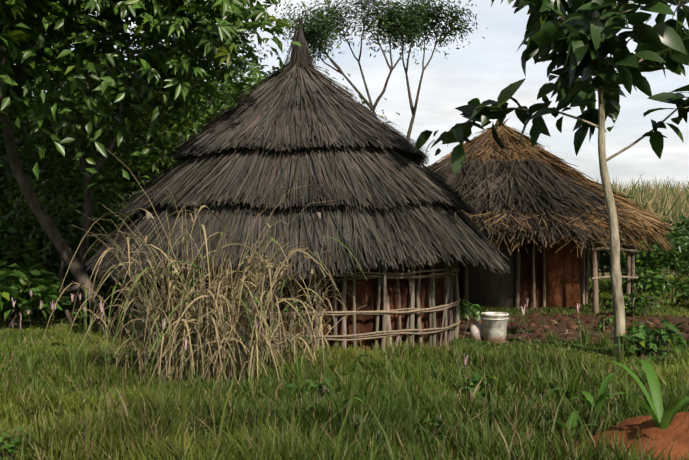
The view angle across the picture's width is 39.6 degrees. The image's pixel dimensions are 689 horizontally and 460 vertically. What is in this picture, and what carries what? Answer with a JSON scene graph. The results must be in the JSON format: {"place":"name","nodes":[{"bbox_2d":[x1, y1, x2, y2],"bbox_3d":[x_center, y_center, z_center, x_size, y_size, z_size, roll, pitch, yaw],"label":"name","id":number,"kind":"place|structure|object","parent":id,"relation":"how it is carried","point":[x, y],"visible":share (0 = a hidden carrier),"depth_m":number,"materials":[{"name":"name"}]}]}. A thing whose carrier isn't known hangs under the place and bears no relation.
{"place":"outdoors","nodes":[
{"label":"outdoors","id":0,"kind":"place"},
{"bbox_2d":[0,161,109,325],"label":"tree trunk","id":1,"kind":"object","parent":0,"point":[63,248],"visible":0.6,"depth_m":13.32,"materials":[{"name":"wood"}]},
{"bbox_2d":[0,6,134,163],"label":"tree","id":2,"kind":"object","parent":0,"point":[11,149],"depth_m":13.58,"materials":[{"name":"green plant"}]},
{"bbox_2d":[148,248,443,354],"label":"hut wall","id":3,"kind":"structure","parent":0,"point":[367,292],"depth_m":10.39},
{"bbox_2d":[134,208,460,355],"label":"hut poles","id":4,"kind":"object","parent":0,"point":[451,312],"visible":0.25,"depth_m":10.43,"materials":[{"name":"brown wood"}]},
{"bbox_2d":[148,116,469,255],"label":"thatch layer edges","id":5,"kind":"object","parent":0,"point":[394,148],"visible":0.02,"depth_m":10.85,"materials":[{"name":"black plant"}]},
{"bbox_2d":[0,290,676,459],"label":"weeds","id":6,"kind":"object","parent":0,"point":[476,380],"depth_m":7.27,"materials":[{"name":"green plant"}]},
{"bbox_2d":[0,325,688,459],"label":"grass","id":7,"kind":"structure","parent":0,"point":[211,419],"depth_m":6.05,"materials":[{"name":"green plant"}]},
{"bbox_2d":[0,301,688,365],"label":"grass","id":8,"kind":"structure","parent":0,"point":[10,336],"depth_m":11.36,"materials":[{"name":"green plant"}]},
{"bbox_2d":[14,0,688,193],"label":"sky","id":9,"kind":"structure","parent":0,"point":[481,69],"materials":[{"name":"white"}]},
{"bbox_2d":[31,278,688,352],"bbox_3d":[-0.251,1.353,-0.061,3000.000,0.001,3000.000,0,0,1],"label":"ground","id":10,"kind":"structure","parent":0,"point":[559,327],"depth_m":13.56,"materials":[{"name":"brown soil"}]},
{"bbox_2d":[0,78,110,211],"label":"tree","id":11,"kind":"object","parent":10,"relation":"on","point":[3,183],"visible":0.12,"depth_m":19.22,"materials":[{"name":"green plant"}]},
{"bbox_2d":[0,81,179,280],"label":"tree","id":12,"kind":"object","parent":10,"relation":"on","point":[126,188],"depth_m":22.13,"materials":[{"name":"green plant"}]},
{"bbox_2d":[0,0,296,321],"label":"tree","id":13,"kind":"object","parent":10,"relation":"on","point":[223,31],"depth_m":10.93,"materials":[{"name":"green plant"}]},
{"bbox_2d":[0,0,305,191],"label":"tree","id":14,"kind":"object","parent":10,"relation":"on","point":[64,57],"depth_m":10.96,"materials":[{"name":"green plant"}]},
{"bbox_2d":[0,8,399,307],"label":"tree","id":15,"kind":"object","parent":10,"relation":"on","point":[68,178],"depth_m":15.88,"materials":[{"name":"green plant"}]},
{"bbox_2d":[43,150,365,383],"bbox_3d":[-1.270,0.341,8.458,2.958,2.027,2.429,0,0,1],"label":"dry grass clump","id":16,"kind":"object","parent":10,"relation":"on","point":[197,338],"visible":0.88,"depth_m":8.18,"materials":[{"name":"beige plant"}]},
{"bbox_2d":[122,42,351,189],"bbox_3d":[-2.358,-1.329,23.387,6.958,5.579,6.932,0,0,1],"label":"tree","id":17,"kind":"object","parent":10,"relation":"on","point":[229,92],"visible":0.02,"depth_m":21.86,"materials":[{"name":"green plant"}]},
{"bbox_2d":[218,53,334,93],"bbox_3d":[-3.200,-1.922,29.425,6.922,6.779,7.326,0,0,1],"label":"tree","id":18,"kind":"object","parent":10,"relation":"on","point":[273,67],"depth_m":28.53,"materials":[{"name":"green plant"}]},
{"bbox_2d":[85,18,509,280],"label":"thatched roof","id":19,"kind":"structure","parent":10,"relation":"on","point":[299,100],"depth_m":10.48,"materials":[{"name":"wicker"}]},
{"bbox_2d":[11,289,634,425],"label":"seed heads","id":20,"kind":"object","parent":10,"relation":"on","point":[163,324],"visible":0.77,"depth_m":8.16,"materials":[{"name":"plant"}]},
{"bbox_2d":[0,183,688,357],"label":"hedge bush","id":21,"kind":"object","parent":10,"relation":"on","point":[17,279],"depth_m":14.82,"materials":[{"name":"green plant"}]},
{"bbox_2d":[0,306,688,459],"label":"weeds","id":22,"kind":"object","parent":10,"relation":"on","point":[585,341],"visible":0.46,"depth_m":7.36,"materials":[{"name":"green plant"}]},
{"bbox_2d":[124,297,613,358],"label":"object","id":23,"kind":"structure","parent":10,"relation":"on","point":[462,333],"depth_m":12.46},
{"bbox_2d":[470,321,483,341],"bbox_3d":[1.607,1.231,11.616,0.170,0.245,0.170,0,0,1],"label":"jug","id":24,"kind":"object","parent":23,"relation":"on","point":[475,327],"visible":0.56,"depth_m":11.55,"materials":[{"name":"white plastic"}]},
{"bbox_2d":[481,312,508,342],"bbox_3d":[1.804,1.173,11.491,0.336,0.352,0.336,0,0,1],"label":"bucket","id":25,"kind":"object","parent":10,"relation":"on","point":[494,325],"visible":0.81,"depth_m":11.37,"materials":[{"name":"white plastic"}]},
{"bbox_2d":[427,119,675,255],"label":"thatched roof","id":26,"kind":"structure","parent":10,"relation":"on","point":[514,188],"depth_m":15.61,"materials":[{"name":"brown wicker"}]},
{"bbox_2d":[414,0,688,355],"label":"young tree","id":27,"kind":"object","parent":10,"relation":"on","point":[661,43],"depth_m":10.11,"materials":[{"name":"green plant"}]},
{"bbox_2d":[459,320,656,347],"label":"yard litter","id":28,"kind":"object","parent":10,"relation":"on","point":[539,338],"visible":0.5,"depth_m":11.96,"materials":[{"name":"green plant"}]},
{"bbox_2d":[459,312,688,342],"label":"yard clods","id":29,"kind":"object","parent":10,"relation":"on","point":[570,324],"visible":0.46,"depth_m":13.48,"materials":[{"name":"brown soil"}]},
{"bbox_2d":[550,411,688,459],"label":"dirt mound","id":30,"kind":"object","parent":10,"relation":"on","point":[663,438],"visible":0.58,"depth_m":5.35,"materials":[{"name":"brown soil"}]},
{"bbox_2d":[304,359,688,441],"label":"maize plants","id":31,"kind":"object","parent":30,"relation":"on","point":[658,413],"visible":0.58,"depth_m":5.51,"materials":[{"name":"green plant"}]},
{"bbox_2d":[581,172,688,278],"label":"tall grass field","id":32,"kind":"structure","parent":10,"relation":"on","point":[671,203],"depth_m":27.40,"materials":[{"name":"beige plant"}]},
{"bbox_2d":[33,260,688,305],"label":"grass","id":33,"kind":"structure","parent":0,"point":[607,295],"depth_m":19.20,"materials":[{"name":"green plant"}]},
{"bbox_2d":[272,0,487,139],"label":"feathery tree","id":34,"kind":"object","parent":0,"point":[314,27],"depth_m":27.17,"materials":[{"name":"green plant"}]},
{"bbox_2d":[458,230,581,308],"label":"mud wall","id":35,"kind":"structure","parent":0,"point":[563,287],"depth_m":16.28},
{"bbox_2d":[468,230,515,307],"bbox_3d":[2.505,0.543,16.245,0.800,1.620,0.034,0,0,14],"label":"hut door","id":36,"kind":"structure","parent":35,"relation":"in","point":[488,288],"depth_m":16.22,"materials":[{"name":"black wood"}]},
{"bbox_2d":[463,228,638,312],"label":"wooden posts","id":37,"kind":"object","parent":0,"point":[630,249],"visible":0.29,"depth_m":16.30,"materials":[{"name":"brown wood"}]}
]}

